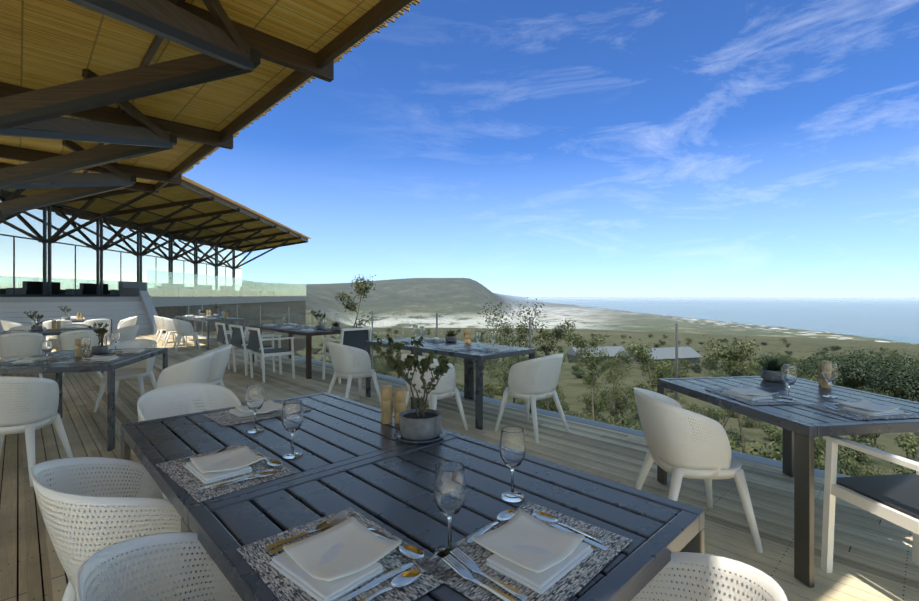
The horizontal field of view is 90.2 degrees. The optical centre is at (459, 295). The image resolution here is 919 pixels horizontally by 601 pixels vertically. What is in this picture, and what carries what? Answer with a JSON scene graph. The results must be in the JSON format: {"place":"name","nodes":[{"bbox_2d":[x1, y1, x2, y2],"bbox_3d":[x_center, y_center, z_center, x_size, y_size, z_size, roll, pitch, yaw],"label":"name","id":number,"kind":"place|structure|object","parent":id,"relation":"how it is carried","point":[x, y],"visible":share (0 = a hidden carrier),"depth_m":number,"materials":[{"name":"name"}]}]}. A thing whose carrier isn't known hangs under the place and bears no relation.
{"place":"outdoors","nodes":[
{"label":"outdoors","id":0,"kind":"place"},
{"bbox_2d":[0,374,103,600],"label":"wooden deck","id":1,"kind":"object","parent":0,"point":[18,519],"depth_m":2.82,"materials":[{"name":"grey"}]},
{"bbox_2d":[0,333,918,600],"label":"deck boards","id":2,"kind":"object","parent":1,"relation":"on","point":[872,556],"visible":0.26,"depth_m":3.30,"materials":[{"name":"wood"}]},
{"bbox_2d":[0,332,42,377],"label":"chair","id":3,"kind":"object","parent":2,"relation":"on","point":[35,340],"visible":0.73,"depth_m":6.95,"materials":[{"name":"white"}]},
{"bbox_2d":[0,376,73,486],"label":"chair","id":4,"kind":"object","parent":2,"relation":"on","point":[27,422],"visible":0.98,"depth_m":3.33,"materials":[{"name":"white"}]},
{"bbox_2d":[0,327,102,372],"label":"table","id":5,"kind":"object","parent":2,"relation":"on","point":[45,332],"visible":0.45,"depth_m":7.80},
{"bbox_2d":[60,330,101,378],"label":"chair","id":6,"kind":"object","parent":2,"relation":"on","point":[65,338],"visible":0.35,"depth_m":7.39,"materials":[{"name":"white"}]},
{"bbox_2d":[0,348,167,450],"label":"table","id":7,"kind":"object","parent":2,"relation":"on","point":[58,368],"visible":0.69,"depth_m":4.05,"materials":[{"name":"wood"}]},
{"bbox_2d":[41,340,52,363],"bbox_3d":[-3.701,0.507,4.110,0.079,0.205,0.079,0,0,-19],"label":"glass","id":8,"kind":"object","parent":7,"relation":"on","point":[46,346],"visible":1,"depth_m":4.09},
{"bbox_2d":[88,323,108,353],"bbox_3d":[-3.779,0.444,4.793,0.184,0.333,0.245,0,0,-36],"label":"plant","id":9,"kind":"object","parent":7,"relation":"on","point":[101,332],"visible":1,"depth_m":4.79,"materials":[{"name":"green plant"}]},
{"bbox_2d":[83,319,110,344],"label":"chair","id":10,"kind":"object","parent":2,"relation":"on","point":[97,321],"visible":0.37,"depth_m":11.11,"materials":[{"name":"white"}]},
{"bbox_2d":[103,324,138,363],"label":"chair","id":11,"kind":"object","parent":2,"relation":"on","point":[128,332],"visible":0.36,"depth_m":8.60,"materials":[{"name":"white"}]},
{"bbox_2d":[93,339,156,412],"bbox_3d":[-4.064,0.964,5.648,0.540,0.808,0.564,0,0,-16],"label":"chair","id":12,"kind":"object","parent":2,"relation":"on","point":[139,371],"visible":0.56,"depth_m":5.74,"materials":[{"name":"white"}]},
{"bbox_2d":[30,457,230,600],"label":"chair","id":13,"kind":"object","parent":2,"relation":"on","point":[79,535],"visible":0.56,"depth_m":1.44,"materials":[{"name":"white"}]},
{"bbox_2d":[76,532,242,600],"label":"chair","id":14,"kind":"object","parent":2,"relation":"on","point":[126,585],"visible":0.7,"depth_m":1.16,"materials":[{"name":"white"}]},
{"bbox_2d":[154,315,177,343],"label":"chair","id":15,"kind":"object","parent":2,"relation":"on","point":[159,323],"visible":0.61,"depth_m":12.86,"materials":[{"name":"white"}]},
{"bbox_2d":[162,317,187,347],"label":"chair","id":16,"kind":"object","parent":2,"relation":"on","point":[168,324],"visible":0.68,"depth_m":12.06,"materials":[{"name":"white"}]},
{"bbox_2d":[144,351,214,418],"bbox_3d":[-2.726,0.964,4.483,0.565,0.808,0.540,0,0,-12],"label":"chair","id":17,"kind":"object","parent":2,"relation":"on","point":[197,369],"visible":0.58,"depth_m":4.29,"materials":[{"name":"white"}]},
{"bbox_2d":[173,318,199,350],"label":"chair","id":18,"kind":"object","parent":2,"relation":"on","point":[185,328],"visible":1,"depth_m":11.32,"materials":[{"name":"white"}]},
{"bbox_2d":[134,383,240,519],"bbox_3d":[-1.572,0.964,2.706,0.565,0.808,0.540,0,0,42],"label":"chair","id":19,"kind":"object","parent":2,"relation":"on","point":[214,396],"visible":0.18,"depth_m":2.89,"materials":[{"name":"white"}]},
{"bbox_2d":[171,344,231,413],"bbox_3d":[-2.880,0.964,5.149,0.564,0.808,0.540,0,0,-17],"label":"chair","id":20,"kind":"object","parent":2,"relation":"on","point":[220,361],"visible":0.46,"depth_m":5.05,"materials":[{"name":"white"}]},
{"bbox_2d":[196,317,245,349],"bbox_3d":[-6.300,0.985,12.086,0.920,0.750,1.070,0,0,-44],"label":"table","id":21,"kind":"object","parent":2,"relation":"on","point":[231,319],"visible":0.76,"depth_m":11.79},
{"bbox_2d":[215,322,256,369],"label":"chair","id":22,"kind":"object","parent":2,"relation":"on","point":[221,334],"visible":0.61,"depth_m":8.62,"materials":[{"name":"white"}]},
{"bbox_2d":[228,324,275,375],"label":"chair","id":23,"kind":"object","parent":2,"relation":"on","point":[237,334],"visible":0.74,"depth_m":8.00,"materials":[{"name":"grey"}]},
{"bbox_2d":[245,327,294,381],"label":"chair","id":24,"kind":"object","parent":2,"relation":"on","point":[254,337],"visible":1,"depth_m":7.43,"materials":[{"name":"grey"}]},
{"bbox_2d":[120,392,455,600],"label":"table","id":25,"kind":"object","parent":2,"relation":"on","point":[333,431],"visible":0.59,"depth_m":1.96,"materials":[{"name":"grey"}]},
{"bbox_2d":[156,444,296,501],"bbox_3d":[-0.826,0.609,1.613,0.440,0.002,0.310,0,0,43],"label":"mat","id":26,"kind":"object","parent":25,"relation":"on","point":[183,477],"visible":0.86,"depth_m":1.53,"materials":[{"name":"fabric"}]},
{"bbox_2d":[185,458,251,483],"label":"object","id":27,"kind":"object","parent":26,"relation":"on","point":[208,477],"visible":0.66,"depth_m":1.53,"materials":[{"name":"white"}]},
{"bbox_2d":[190,445,266,472],"bbox_3d":[-0.820,0.584,1.624,0.193,0.028,0.192,0,0,45],"label":"plate","id":28,"kind":"object","parent":27,"relation":"on","point":[242,456],"visible":0.99,"depth_m":1.63,"materials":[{"name":"white"}]},
{"bbox_2d":[210,470,277,489],"bbox_3d":[-0.701,0.604,1.500,0.206,0.008,0.043,0,0,-40],"label":"knife","id":29,"kind":"object","parent":26,"relation":"on","point":[265,474],"visible":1,"depth_m":1.52,"materials":[{"name":"white"}]},
{"bbox_2d":[245,384,263,432],"bbox_3d":[-0.921,0.507,2.063,0.079,0.205,0.079,0,0,8],"label":"glass","id":30,"kind":"object","parent":25,"relation":"on","point":[254,398],"visible":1,"depth_m":2.04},
{"bbox_2d":[203,400,311,426],"bbox_3d":[-1.049,0.609,2.391,0.310,0.002,0.440,0,0,44],"label":"mat","id":31,"kind":"object","parent":25,"relation":"on","point":[225,418],"visible":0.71,"depth_m":2.30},
{"bbox_2d":[229,407,281,416],"bbox_3d":[-1.071,0.600,2.410,0.150,0.016,0.220,0,0,43],"label":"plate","id":32,"kind":"object","parent":31,"relation":"on","point":[237,412],"visible":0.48,"depth_m":2.33,"materials":[{"name":"white"}]},
{"bbox_2d":[234,400,282,412],"bbox_3d":[-1.039,0.584,2.393,0.192,0.028,0.193,0,0,41],"label":"napkin","id":33,"kind":"object","parent":32,"relation":"on","point":[271,405],"visible":0.74,"depth_m":2.39,"materials":[{"name":"white"}]},
{"bbox_2d":[281,400,302,458],"bbox_3d":[-0.637,0.507,1.746,0.079,0.205,0.079,0,0,6],"label":"glass","id":34,"kind":"object","parent":25,"relation":"on","point":[292,416],"visible":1,"depth_m":1.72,"materials":[{"name":"glass"}]},
{"bbox_2d":[381,385,405,423],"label":"mills","id":35,"kind":"object","parent":25,"relation":"on","point":[387,403],"visible":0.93,"depth_m":2.18,"materials":[{"name":"brown wood"}]},
{"bbox_2d":[371,334,449,443],"bbox_3d":[-0.197,0.388,1.993,0.327,0.444,0.246,0,0,6],"label":"plant","id":36,"kind":"object","parent":25,"relation":"on","point":[419,426],"visible":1,"depth_m":1.94,"materials":[{"name":"green plant"}]},
{"bbox_2d":[250,324,340,378],"bbox_3d":[-3.053,0.985,8.687,0.880,0.750,2.600,0,0,-44],"label":"table","id":37,"kind":"object","parent":2,"relation":"on","point":[308,335],"visible":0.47,"depth_m":7.72,"materials":[{"name":"wood"}]},
{"bbox_2d":[322,327,371,383],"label":"chair","id":38,"kind":"object","parent":2,"relation":"on","point":[356,337],"visible":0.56,"depth_m":7.28,"materials":[{"name":"grey"}]},
{"bbox_2d":[328,342,380,404],"bbox_3d":[-1.331,0.964,5.687,0.565,0.808,0.540,0,0,-42],"label":"chair","id":39,"kind":"object","parent":2,"relation":"on","point":[344,364],"visible":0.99,"depth_m":5.49,"materials":[{"name":"white"}]},
{"bbox_2d":[366,337,468,408],"bbox_3d":[-0.563,0.985,6.102,0.920,0.750,1.070,0,0,-44],"label":"table","id":40,"kind":"object","parent":2,"relation":"on","point":[409,348],"visible":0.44,"depth_m":6.04,"materials":[{"name":"wood"}]},
{"bbox_2d":[400,354,467,430],"bbox_3d":[-0.293,0.964,4.583,0.540,0.808,0.565,0,0,40],"label":"chair","id":41,"kind":"object","parent":2,"relation":"on","point":[444,389],"visible":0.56,"depth_m":4.41,"materials":[{"name":"white"}]},
{"bbox_2d":[188,433,703,600],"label":"table","id":42,"kind":"object","parent":2,"relation":"on","point":[392,493],"visible":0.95,"depth_m":1.31,"materials":[{"name":"grey"}]},
{"bbox_2d":[237,508,454,600],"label":"mat","id":43,"kind":"object","parent":42,"relation":"on","point":[257,557],"visible":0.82,"depth_m":1.02,"materials":[{"name":"fabric"}]},
{"bbox_2d":[265,512,344,549],"bbox_3d":[-0.388,0.596,1.163,0.205,0.022,0.025,0,0,-43],"label":"fork","id":44,"kind":"object","parent":43,"relation":"on","point":[330,521],"visible":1,"depth_m":1.18,"materials":[{"name":"white"}]},
{"bbox_2d":[269,516,348,554],"bbox_3d":[-0.369,0.596,1.142,0.205,0.022,0.025,0,0,-42],"label":"fork","id":45,"kind":"object","parent":43,"relation":"on","point":[280,548],"visible":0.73,"depth_m":1.16,"materials":[{"name":"white"}]},
{"bbox_2d":[269,543,382,600],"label":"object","id":46,"kind":"object","parent":43,"relation":"on","point":[285,564],"visible":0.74,"depth_m":0.96,"materials":[{"name":"white"}]},
{"bbox_2d":[283,517,400,581],"bbox_3d":[-0.270,0.584,1.056,0.193,0.028,0.192,0,0,42],"label":"plate","id":47,"kind":"object","parent":46,"relation":"on","point":[364,547],"visible":1,"depth_m":1.05,"materials":[{"name":"white"}]},
{"bbox_2d":[336,563,413,600],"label":"knife","id":48,"kind":"object","parent":43,"relation":"on","point":[382,579],"visible":1,"depth_m":0.97,"materials":[{"name":"white"}]},
{"bbox_2d":[359,570,420,600],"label":"spoon","id":49,"kind":"object","parent":43,"relation":"on","point":[406,578],"visible":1,"depth_m":0.97,"materials":[{"name":"white"}]},
{"bbox_2d":[368,528,423,558],"bbox_3d":[-0.162,0.604,1.118,0.206,0.008,0.043,0,0,41],"label":"spoon","id":50,"kind":"object","parent":43,"relation":"on","point":[411,551],"visible":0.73,"depth_m":1.09,"materials":[{"name":"white"}]},
{"bbox_2d":[500,426,525,501],"bbox_3d":[0.161,0.507,1.387,0.079,0.205,0.079,0,0,-2],"label":"glass","id":51,"kind":"object","parent":42,"relation":"on","point":[512,447],"visible":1,"depth_m":1.36,"materials":[{"name":"glass"}]},
{"bbox_2d":[417,501,632,600],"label":"mat","id":52,"kind":"object","parent":42,"relation":"on","point":[570,584],"visible":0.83,"depth_m":1.02,"materials":[{"name":"fabric"}]},
{"bbox_2d":[433,461,465,558],"bbox_3d":[-0.023,0.507,1.088,0.079,0.205,0.079,0,0,35],"label":"glass","id":53,"kind":"object","parent":52,"relation":"on","point":[449,489],"visible":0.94,"depth_m":1.06,"materials":[{"name":"glass"}]},
{"bbox_2d":[442,554,516,600],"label":"fork","id":54,"kind":"object","parent":52,"relation":"on","point":[460,569],"visible":1,"depth_m":0.98,"materials":[{"name":"white"}]},
{"bbox_2d":[450,548,526,600],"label":"fork","id":55,"kind":"object","parent":52,"relation":"on","point":[470,564],"visible":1,"depth_m":0.99,"materials":[{"name":"white"}]},
{"bbox_2d":[467,510,515,543],"bbox_3d":[0.087,0.604,1.202,0.043,0.008,0.206,0,0,39],"label":"spoon","id":56,"kind":"object","parent":52,"relation":"on","point":[506,515],"visible":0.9,"depth_m":1.23,"materials":[{"name":"white"}]},
{"bbox_2d":[486,541,592,593],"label":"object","id":57,"kind":"object","parent":52,"relation":"on","point":[543,582],"visible":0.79,"depth_m":1.00,"materials":[{"name":"white"}]},
{"bbox_2d":[471,509,584,572],"bbox_3d":[0.163,0.584,1.090,0.192,0.028,0.193,0,0,44],"label":"plate","id":58,"kind":"object","parent":57,"relation":"on","point":[521,527],"visible":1,"depth_m":1.09,"materials":[{"name":"white"}]},
{"bbox_2d":[534,512,603,543],"bbox_3d":[0.280,0.604,1.195,0.043,0.008,0.206,0,0,-44],"label":"spoon","id":59,"kind":"object","parent":52,"relation":"on","point":[551,518],"visible":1,"depth_m":1.20,"materials":[{"name":"white"}]},
{"bbox_2d":[531,514,607,550],"bbox_3d":[0.274,0.605,1.178,0.019,0.004,0.235,0,0,-41],"label":"knife","id":60,"kind":"object","parent":52,"relation":"on","point":[588,541],"visible":0.84,"depth_m":1.18,"materials":[{"name":"white"}]},
{"bbox_2d":[415,342,535,429],"bbox_3d":[0.180,0.985,5.331,0.920,0.750,1.070,0,0,-44],"label":"table","id":61,"kind":"object","parent":2,"relation":"on","point":[476,358],"visible":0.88,"depth_m":4.98,"materials":[{"name":"wood"}]},
{"bbox_2d":[494,354,569,442],"bbox_3d":[0.733,0.964,4.574,0.540,0.808,0.564,0,0,-44],"label":"chair","id":62,"kind":"object","parent":2,"relation":"on","point":[546,372],"visible":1,"depth_m":4.38,"materials":[{"name":"white"}]},
{"bbox_2d":[634,388,762,552],"bbox_3d":[1.336,0.964,2.694,0.565,0.808,0.540,0,0,1],"label":"chair","id":63,"kind":"object","parent":2,"relation":"on","point":[677,451],"visible":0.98,"depth_m":2.49,"materials":[{"name":"white"}]},
{"bbox_2d":[631,552,787,600],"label":"chair","id":64,"kind":"object","parent":2,"relation":"on","point":[745,582],"visible":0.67,"depth_m":1.07,"materials":[{"name":"white"}]},
{"bbox_2d":[657,376,918,587],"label":"table","id":65,"kind":"object","parent":2,"relation":"on","point":[802,426],"visible":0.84,"depth_m":2.37,"materials":[{"name":"grey"}]},
{"bbox_2d":[705,388,802,404],"bbox_3d":[1.763,0.609,2.776,0.310,0.002,0.440,0,0,-5],"label":"mat","id":66,"kind":"object","parent":65,"relation":"on","point":[750,402],"visible":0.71,"depth_m":2.65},
{"bbox_2d":[722,390,772,399],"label":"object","id":67,"kind":"object","parent":66,"relation":"on","point":[749,397],"visible":0.77,"depth_m":2.70,"materials":[{"name":"white"}]},
{"bbox_2d":[727,387,778,395],"bbox_3d":[1.777,0.584,2.780,0.192,0.028,0.193,0,0,-9],"label":"napkin","id":68,"kind":"object","parent":67,"relation":"on","point":[756,391],"visible":0.99,"depth_m":2.81,"materials":[{"name":"white"}]},
{"bbox_2d":[757,358,793,380],"bbox_3d":[2.285,0.529,3.316,0.237,0.162,0.211,0,0,28],"label":"plant pot","id":69,"kind":"object","parent":65,"relation":"on","point":[771,371],"visible":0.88,"depth_m":3.28,"materials":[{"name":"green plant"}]},
{"bbox_2d":[781,364,797,400],"bbox_3d":[1.923,0.507,2.671,0.079,0.205,0.079,0,0,-44],"label":"glass","id":70,"kind":"object","parent":65,"relation":"on","point":[789,374],"visible":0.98,"depth_m":2.65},
{"bbox_2d":[822,362,837,397],"bbox_3d":[2.235,0.507,2.765,0.079,0.205,0.079,0,0,-44],"label":"glass","id":71,"kind":"object","parent":65,"relation":"on","point":[829,372],"visible":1,"depth_m":2.74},
{"bbox_2d":[803,404,918,419],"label":"mat","id":72,"kind":"object","parent":65,"relation":"on","point":[864,417],"visible":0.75,"depth_m":2.32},
{"bbox_2d":[842,406,904,416],"bbox_3d":[2.163,0.600,2.393,0.220,0.016,0.150,0,0,-14],"label":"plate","id":73,"kind":"object","parent":72,"relation":"on","point":[870,412],"visible":0.73,"depth_m":2.34,"materials":[{"name":"white"}]},
{"bbox_2d":[833,398,900,411],"bbox_3d":[2.154,0.584,2.429,0.193,0.028,0.192,0,0,-9],"label":"napkin","id":74,"kind":"object","parent":73,"relation":"on","point":[862,402],"visible":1,"depth_m":2.44,"materials":[{"name":"white"}]},
{"bbox_2d":[821,432,918,572],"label":"chair","id":75,"kind":"object","parent":2,"relation":"on","point":[899,493],"visible":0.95,"depth_m":2.17,"materials":[{"name":"grey"}]},
{"bbox_2d":[198,335,850,477],"bbox_3d":[-1.832,1.609,8.266,0.175,0.503,24.700,0,0,-44],"label":"deck edge","id":76,"kind":"object","parent":1,"relation":"on","point":[770,462],"depth_m":4.82,"materials":[{"name":"grey"}]},
{"bbox_2d":[188,303,677,405],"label":"deck baluster posts","id":77,"kind":"object","parent":76,"relation":"on","point":[676,355],"visible":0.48,"depth_m":6.72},
{"bbox_2d":[0,0,412,219],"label":"roof","id":78,"kind":"structure","parent":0,"point":[46,43],"depth_m":4.92,"materials":[{"name":"wood"}]},
{"bbox_2d":[181,0,419,175],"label":"fringe","id":79,"kind":"object","parent":78,"relation":"attached to","point":[383,24],"visible":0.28,"depth_m":5.46,"materials":[{"name":"brown"}]},
{"bbox_2d":[155,301,305,351],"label":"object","id":80,"kind":"object","parent":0,"point":[273,312],"visible":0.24,"depth_m":31.06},
{"bbox_2d":[183,0,918,297],"label":"sky","id":81,"kind":"structure","parent":0,"point":[522,148],"materials":[{"name":"blue"}]},
{"bbox_2d":[242,278,918,475],"bbox_3d":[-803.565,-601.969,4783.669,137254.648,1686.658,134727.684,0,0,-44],"label":"terrain","id":82,"kind":"structure","parent":0,"point":[403,307],"depth_m":2540.80,"materials":[{"name":"plant"}]},
{"bbox_2d":[0,291,162,334],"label":"wall","id":83,"kind":"structure","parent":82,"relation":"on","point":[143,309],"depth_m":16.33,"materials":[{"name":"grey concrete"}]},
{"bbox_2d":[335,274,377,327],"bbox_3d":[-4.868,2.203,21.166,1.862,6.457,2.194,0,0,-28],"label":"tree","id":84,"kind":"object","parent":82,"relation":"on","point":[361,287],"visible":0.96,"depth_m":20.91,"materials":[{"name":"green plant"}]},
{"bbox_2d":[478,297,544,403],"bbox_3d":[2.151,2.498,17.331,2.979,4.992,3.436,0,0,-11],"label":"tree","id":85,"kind":"object","parent":82,"relation":"on","point":[508,328],"visible":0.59,"depth_m":17.02,"materials":[{"name":"green plant"}]},
{"bbox_2d":[528,317,575,410],"bbox_3d":[2.595,2.567,12.748,1.347,3.965,1.143,0,0,13],"label":"tree","id":86,"kind":"object","parent":82,"relation":"on","point":[545,332],"visible":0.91,"depth_m":12.59,"materials":[{"name":"green plant"}]},
{"bbox_2d":[561,329,609,420],"bbox_3d":[3.167,2.573,11.396,1.193,3.512,1.012,0,0,5],"label":"tree","id":87,"kind":"object","parent":82,"relation":"on","point":[581,341],"visible":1,"depth_m":11.45,"materials":[{"name":"green plant"}]},
{"bbox_2d":[586,358,638,423],"bbox_3d":[6.004,3.735,18.189,2.050,2.843,1.726,0,0,-3],"label":"tree","id":88,"kind":"object","parent":82,"relation":"on","point":[602,396],"visible":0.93,"depth_m":17.98,"materials":[{"name":"green plant"}]},
{"bbox_2d":[609,395,634,418],"bbox_3d":[6.584,4.663,18.858,0.969,1.221,1.090,0,0,38],"label":"bush","id":89,"kind":"object","parent":82,"relation":"on","point":[621,407],"visible":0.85,"depth_m":18.81,"materials":[{"name":"green plant"}]},
{"bbox_2d":[566,346,702,365],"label":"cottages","id":90,"kind":"structure","parent":82,"relation":"on","point":[690,354],"depth_m":90.53,"materials":[{"name":"grey"}]},
{"bbox_2d":[625,339,679,398],"bbox_3d":[4.073,2.576,9.672,0.947,3.285,1.116,0,0,37],"label":"tree","id":91,"kind":"object","parent":82,"relation":"on","point":[643,357],"visible":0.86,"depth_m":9.65,"materials":[{"name":"green plant"}]},
{"bbox_2d":[697,352,717,373],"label":"bush","id":92,"kind":"object","parent":82,"relation":"on","point":[712,362],"visible":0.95,"depth_m":58.43,"materials":[{"name":"green plant"}]},
{"bbox_2d":[702,335,762,452],"bbox_3d":[5.543,2.518,9.086,1.012,3.512,1.193,0,0,-20],"label":"tree","id":93,"kind":"object","parent":82,"relation":"on","point":[736,356],"visible":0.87,"depth_m":9.10,"materials":[{"name":"green plant"}]},
{"bbox_2d":[760,423,781,441],"bbox_3d":[10.950,4.825,15.950,0.811,0.736,1.112,0,0,10],"label":"bush","id":94,"kind":"object","parent":82,"relation":"on","point":[772,431],"visible":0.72,"depth_m":15.86,"materials":[{"name":"green plant"}]},
{"bbox_2d":[758,350,793,367],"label":"plant","id":95,"kind":"object","parent":82,"relation":"on","point":[781,357],"visible":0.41,"depth_m":73.39,"materials":[{"name":"green plant"}]},
{"bbox_2d":[733,433,824,470],"bbox_3d":[6.439,3.467,8.843,1.702,1.630,1.512,0,0,-6],"label":"bush","id":96,"kind":"object","parent":82,"relation":"on","point":[774,453],"visible":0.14,"depth_m":8.99,"materials":[{"name":"green plant"}]},
{"bbox_2d":[796,359,844,385],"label":"bush","id":97,"kind":"object","parent":82,"relation":"on","point":[803,370],"visible":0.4,"depth_m":40.63,"materials":[{"name":"green plant"}]},
{"bbox_2d":[794,347,851,385],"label":"bush","id":98,"kind":"object","parent":82,"relation":"on","point":[822,358],"visible":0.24,"depth_m":54.24,"materials":[{"name":"green plant"}]},
{"bbox_2d":[814,437,858,476],"bbox_3d":[8.645,4.041,11.026,1.393,1.191,1.480,0,0,-21],"label":"bush","id":99,"kind":"object","parent":82,"relation":"on","point":[842,461],"visible":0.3,"depth_m":10.75,"materials":[{"name":"green plant"}]},
{"bbox_2d":[832,350,887,390],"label":"bush","id":100,"kind":"object","parent":82,"relation":"on","point":[858,370],"visible":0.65,"depth_m":41.99,"materials":[{"name":"green plant"}]},
{"bbox_2d":[838,437,886,465],"bbox_3d":[11.861,4.637,13.544,1.339,0.849,0.976,0,0,-5],"label":"bush","id":101,"kind":"object","parent":82,"relation":"on","point":[858,456],"visible":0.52,"depth_m":13.43,"materials":[{"name":"green plant"}]},
{"bbox_2d":[838,346,894,368],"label":"bush","id":102,"kind":"object","parent":82,"relation":"on","point":[864,356],"visible":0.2,"depth_m":65.45,"materials":[{"name":"green plant"}]},
{"bbox_2d":[847,458,885,475],"bbox_3d":[10.069,4.401,11.366,0.719,0.662,0.765,0,0,7],"label":"bush","id":103,"kind":"object","parent":82,"relation":"on","point":[857,468],"visible":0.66,"depth_m":11.27,"materials":[{"name":"green plant"}]},
{"bbox_2d":[863,357,918,400],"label":"bush","id":104,"kind":"object","parent":82,"relation":"on","point":[901,384],"visible":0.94,"depth_m":34.24,"materials":[{"name":"green plant"}]},
{"bbox_2d":[870,348,918,394],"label":"shrub","id":105,"kind":"object","parent":82,"relation":"on","point":[906,360],"visible":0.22,"depth_m":47.43,"materials":[{"name":"green plant"}]},
{"bbox_2d":[892,433,917,459],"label":"bush","id":106,"kind":"object","parent":82,"relation":"on","point":[913,444],"visible":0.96,"depth_m":14.21,"materials":[{"name":"green plant"}]},
{"bbox_2d":[527,297,918,343],"bbox_3d":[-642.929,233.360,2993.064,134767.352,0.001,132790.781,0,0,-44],"label":"sea","id":107,"kind":"structure","parent":0,"point":[895,319],"depth_m":7113.75,"materials":[{"name":"liquid"}]},
{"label":"terrace","id":108,"kind":"object","parent":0,"visible":0},
{"bbox_2d":[0,296,307,306],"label":"terrace","id":109,"kind":"structure","parent":108,"relation":"on","point":[160,301],"depth_m":20.86,"materials":[{"name":"grey concrete"}]},
{"bbox_2d":[0,182,307,296],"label":"roof frame","id":110,"kind":"object","parent":109,"relation":"on","point":[29,266],"depth_m":23.95,"materials":[{"name":"metal"}]},
{"bbox_2d":[5,179,307,250],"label":"pavilion roof","id":111,"kind":"structure","parent":110,"relation":"attached to","point":[174,194],"depth_m":26.07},
{"bbox_2d":[181,176,311,238],"bbox_3d":[-13.000,-5.407,25.554,0.359,0.035,36.210,0,0,-4],"label":"roof edge","id":112,"kind":"object","parent":111,"relation":"attached to","point":[225,198],"visible":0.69,"depth_m":26.84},
{"bbox_2d":[118,281,276,296],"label":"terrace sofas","id":113,"kind":"object","parent":109,"relation":"on","point":[129,289],"visible":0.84,"depth_m":26.57,"materials":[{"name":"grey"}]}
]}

